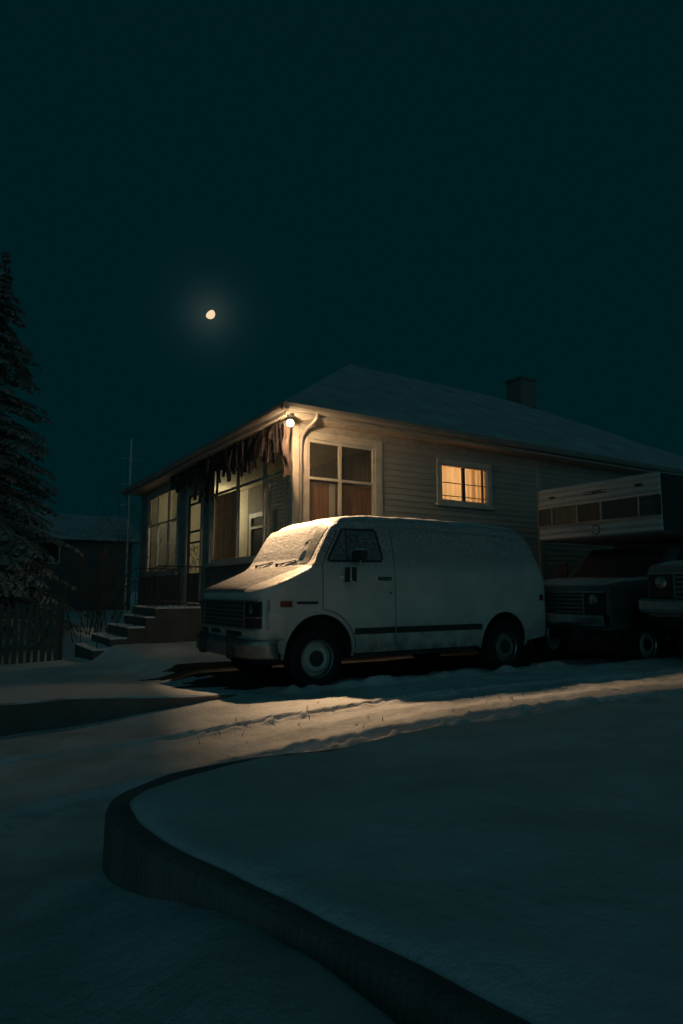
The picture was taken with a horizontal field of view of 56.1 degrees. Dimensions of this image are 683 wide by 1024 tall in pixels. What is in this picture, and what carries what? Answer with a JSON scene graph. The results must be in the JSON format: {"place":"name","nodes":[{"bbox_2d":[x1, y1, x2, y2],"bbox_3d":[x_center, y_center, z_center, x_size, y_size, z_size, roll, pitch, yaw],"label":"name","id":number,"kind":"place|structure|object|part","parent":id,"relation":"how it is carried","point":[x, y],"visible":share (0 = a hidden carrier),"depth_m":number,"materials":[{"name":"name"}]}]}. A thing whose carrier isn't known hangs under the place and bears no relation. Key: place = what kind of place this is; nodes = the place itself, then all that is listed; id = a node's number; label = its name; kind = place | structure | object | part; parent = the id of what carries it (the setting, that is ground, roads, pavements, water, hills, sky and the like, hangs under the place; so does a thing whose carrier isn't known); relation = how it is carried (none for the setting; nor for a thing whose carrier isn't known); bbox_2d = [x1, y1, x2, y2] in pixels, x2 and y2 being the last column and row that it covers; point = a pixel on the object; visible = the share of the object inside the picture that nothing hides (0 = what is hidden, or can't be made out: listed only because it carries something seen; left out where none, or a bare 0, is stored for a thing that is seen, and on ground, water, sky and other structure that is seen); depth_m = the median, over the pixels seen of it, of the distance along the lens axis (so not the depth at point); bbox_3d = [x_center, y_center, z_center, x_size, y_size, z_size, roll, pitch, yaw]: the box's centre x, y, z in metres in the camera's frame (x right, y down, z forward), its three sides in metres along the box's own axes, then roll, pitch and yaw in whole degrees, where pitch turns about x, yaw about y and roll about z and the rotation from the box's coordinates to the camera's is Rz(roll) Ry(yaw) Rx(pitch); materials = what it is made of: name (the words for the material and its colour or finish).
{"place":"outdoors","nodes":[
{"label":"outdoors","id":0,"kind":"place"},
{"bbox_2d":[0,591,238,704],"bbox_3d":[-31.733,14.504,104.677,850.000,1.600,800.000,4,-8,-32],"label":"yard","id":1,"kind":"structure","parent":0,"point":[119,671],"depth_m":9.82,"materials":[{"name":"white snow"}]},
{"bbox_2d":[0,599,64,664],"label":"picket fence","id":2,"kind":"object","parent":1,"relation":"on","point":[57,646],"visible":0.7,"depth_m":13.52,"materials":[{"name":"brown wood"}]},
{"bbox_2d":[0,251,86,650],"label":"conifer","id":3,"kind":"object","parent":1,"relation":"on","point":[14,567],"visible":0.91,"depth_m":17.55,"materials":[{"name":"green plant"}]},
{"bbox_2d":[10,512,139,610],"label":"neighbour house","id":4,"kind":"structure","parent":1,"relation":"on","point":[62,523],"depth_m":34.67,"materials":[{"name":"brown wood"}]},
{"bbox_2d":[28,540,60,563],"bbox_3d":[-15.432,2.094,33.345,1.500,1.200,0.070,4,-8,-32],"label":"window","id":5,"kind":"structure","parent":4,"relation":"in","point":[51,549],"depth_m":33.48,"materials":[{"name":"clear glass"}]},
{"bbox_2d":[17,461,213,641],"bbox_3d":[-5.712,1.119,16.190,4.627,5.104,4.115,4,-8,-32],"label":"bare bush","id":6,"kind":"object","parent":1,"relation":"on","point":[97,596],"visible":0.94,"depth_m":16.00,"materials":[{"name":"brown plant"}]},
{"bbox_2d":[0,694,236,736],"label":"wall","id":7,"kind":"structure","parent":1,"relation":"on","point":[15,719],"depth_m":5.63,"materials":[{"name":"stone"}]},
{"bbox_2d":[121,438,140,621],"bbox_3d":[-6.621,0.904,19.844,0.336,6.500,0.668,-1,-7,10],"label":"tv aerial","id":8,"kind":"object","parent":1,"relation":"on","point":[129,484],"visible":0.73,"depth_m":19.93,"materials":[{"name":"grey metal"}]},
{"bbox_2d":[75,605,202,660],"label":"entry steps","id":9,"kind":"structure","parent":1,"relation":"on","point":[168,624],"depth_m":13.67,"materials":[{"name":"concrete"}]},
{"bbox_2d":[80,565,202,648],"bbox_3d":[-4.477,2.070,14.298,2.209,1.706,1.812,4,-8,-32],"label":"iron railing","id":10,"kind":"object","parent":9,"relation":"on","point":[162,600],"visible":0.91,"depth_m":14.07,"materials":[{"name":"black metal"}]},
{"bbox_2d":[121,364,682,642],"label":"house","id":11,"kind":"structure","parent":1,"relation":"on","point":[365,442],"depth_m":13.60,"materials":[{"name":"paint"}]},
{"bbox_2d":[143,485,179,576],"bbox_3d":[-4.858,0.553,17.285,0.125,2.340,2.970,4,-8,-32],"label":"window","id":12,"kind":"structure","parent":11,"relation":"in","point":[168,490],"depth_m":17.49,"materials":[{"name":"white wood"}]},
{"bbox_2d":[183,477,203,605],"bbox_3d":[-3.454,0.641,15.027,0.110,3.058,1.160,4,-8,-32],"label":"door","id":13,"kind":"structure","parent":11,"relation":"in","point":[189,491],"depth_m":15.16,"materials":[{"name":"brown wood"}]},
{"bbox_2d":[170,418,292,503],"bbox_3d":[-2.518,-0.722,13.115,0.242,1.012,6.536,4,-8,-32],"label":"tattered awning","id":14,"kind":"object","parent":11,"relation":"hanging from","point":[241,454],"visible":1,"depth_m":12.22,"materials":[{"name":"fabric"}]},
{"bbox_2d":[205,436,289,566],"bbox_3d":[-1.873,-0.094,12.513,0.125,2.210,4.100,4,-8,-32],"label":"window","id":15,"kind":"structure","parent":11,"relation":"in","point":[237,560],"depth_m":12.87,"materials":[{"name":"white wood"}]},
{"bbox_2d":[249,509,273,555],"bbox_3d":[-2.120,0.844,16.867,0.070,1.700,1.420,4,-8,-32],"label":"inner window","id":16,"kind":"structure","parent":11,"relation":"in","point":[256,519],"depth_m":17.20,"materials":[{"name":"paint"}]},
{"bbox_2d":[286,414,294,426],"bbox_3d":[-0.815,-1.473,10.400,0.126,0.203,0.179,-2,-7,12],"label":"porch lamp","id":17,"kind":"object","parent":11,"relation":"attached to","point":[290,422],"visible":1,"depth_m":10.34,"materials":[{"name":"glass"}]},
{"bbox_2d":[299,430,382,522],"bbox_3d":[0.003,-0.282,11.218,1.701,2.130,0.080,4,-8,-32],"label":"window","id":18,"kind":"structure","parent":11,"relation":"in","point":[375,447],"depth_m":11.27,"materials":[{"name":"paint"}]},
{"bbox_2d":[442,466,484,502],"bbox_3d":[2.370,-0.554,12.907,1.600,0.920,0.070,4,-8,-32],"label":"curtain","id":19,"kind":"object","parent":11,"relation":"hanging from","point":[453,475],"visible":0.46,"depth_m":12.93,"materials":[{"name":"fabric"}]},
{"bbox_2d":[435,458,495,510],"bbox_3d":[2.456,-0.543,12.756,1.550,0.940,0.125,4,-8,-32],"label":"window","id":20,"kind":"structure","parent":11,"relation":"in","point":[440,462],"depth_m":12.76,"materials":[{"name":"paint"}]},
{"bbox_2d":[206,310,214,318],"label":"moon","id":21,"kind":"object","parent":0,"point":[210,314],"visible":1,"depth_m":331.72,"materials":[{"name":"white"}]},
{"bbox_2d":[0,651,682,1023],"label":"driveway","id":22,"kind":"structure","parent":0,"point":[84,939],"depth_m":3.17,"materials":[{"name":"white snow"}]},
{"bbox_2d":[102,748,531,1023],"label":"retaining wall","id":23,"kind":"structure","parent":22,"relation":"on","point":[139,858],"depth_m":1.74,"materials":[{"name":"concrete"}]},
{"bbox_2d":[37,664,681,836],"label":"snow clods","id":24,"kind":"object","parent":22,"relation":"on","point":[373,733],"visible":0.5,"depth_m":5.38,"materials":[{"name":"white snow"}]},
{"bbox_2d":[198,682,523,742],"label":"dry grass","id":25,"kind":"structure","parent":22,"relation":"on","point":[366,714],"depth_m":5.51,"materials":[{"name":"brown plant"}]},
{"bbox_2d":[195,516,551,687],"bbox_3d":[0.547,1.193,9.085,4.935,2.135,2.550,4,-8,-32],"label":"cargo van","id":26,"kind":"object","parent":22,"relation":"on","point":[314,602],"visible":0.99,"depth_m":8.08,"materials":[{"name":"paint"}]},
{"bbox_3d":[0.207,0.907,7.804,1.059,1.476,0.150,4,-8,-32],"label":"door","id":27,"kind":"part","parent":26,"relation":"part of","materials":[{"name":"paint"}]},
{"bbox_2d":[130,697,682,1023],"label":"snow bank","id":28,"kind":"structure","parent":22,"relation":"on","point":[528,868],"depth_m":2.15,"materials":[{"name":"white snow"}]},
{"bbox_2d":[511,545,682,660],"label":"pickup truck","id":29,"kind":"object","parent":22,"relation":"on","point":[596,595],"visible":0.74,"depth_m":9.43,"materials":[{"name":"paint"}]},
{"bbox_2d":[538,471,682,548],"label":"truck camper","id":30,"kind":"object","parent":29,"relation":"on","point":[641,510],"visible":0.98,"depth_m":10.19,"materials":[{"name":"white metal"}]},
{"bbox_2d":[639,560,682,650],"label":"pickup truck","id":31,"kind":"object","parent":22,"relation":"on","point":[665,590],"visible":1,"depth_m":7.85,"materials":[{"name":"grey paint"}]},
{"bbox_2d":[0,0,682,590],"label":"sky","id":32,"kind":"structure","parent":0,"point":[478,196],"materials":[{"name":"teal"}]},
{"bbox_2d":[140,637,681,689],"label":"parking pad","id":33,"kind":"object","parent":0,"point":[229,674],"visible":0.66,"depth_m":9.26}
]}

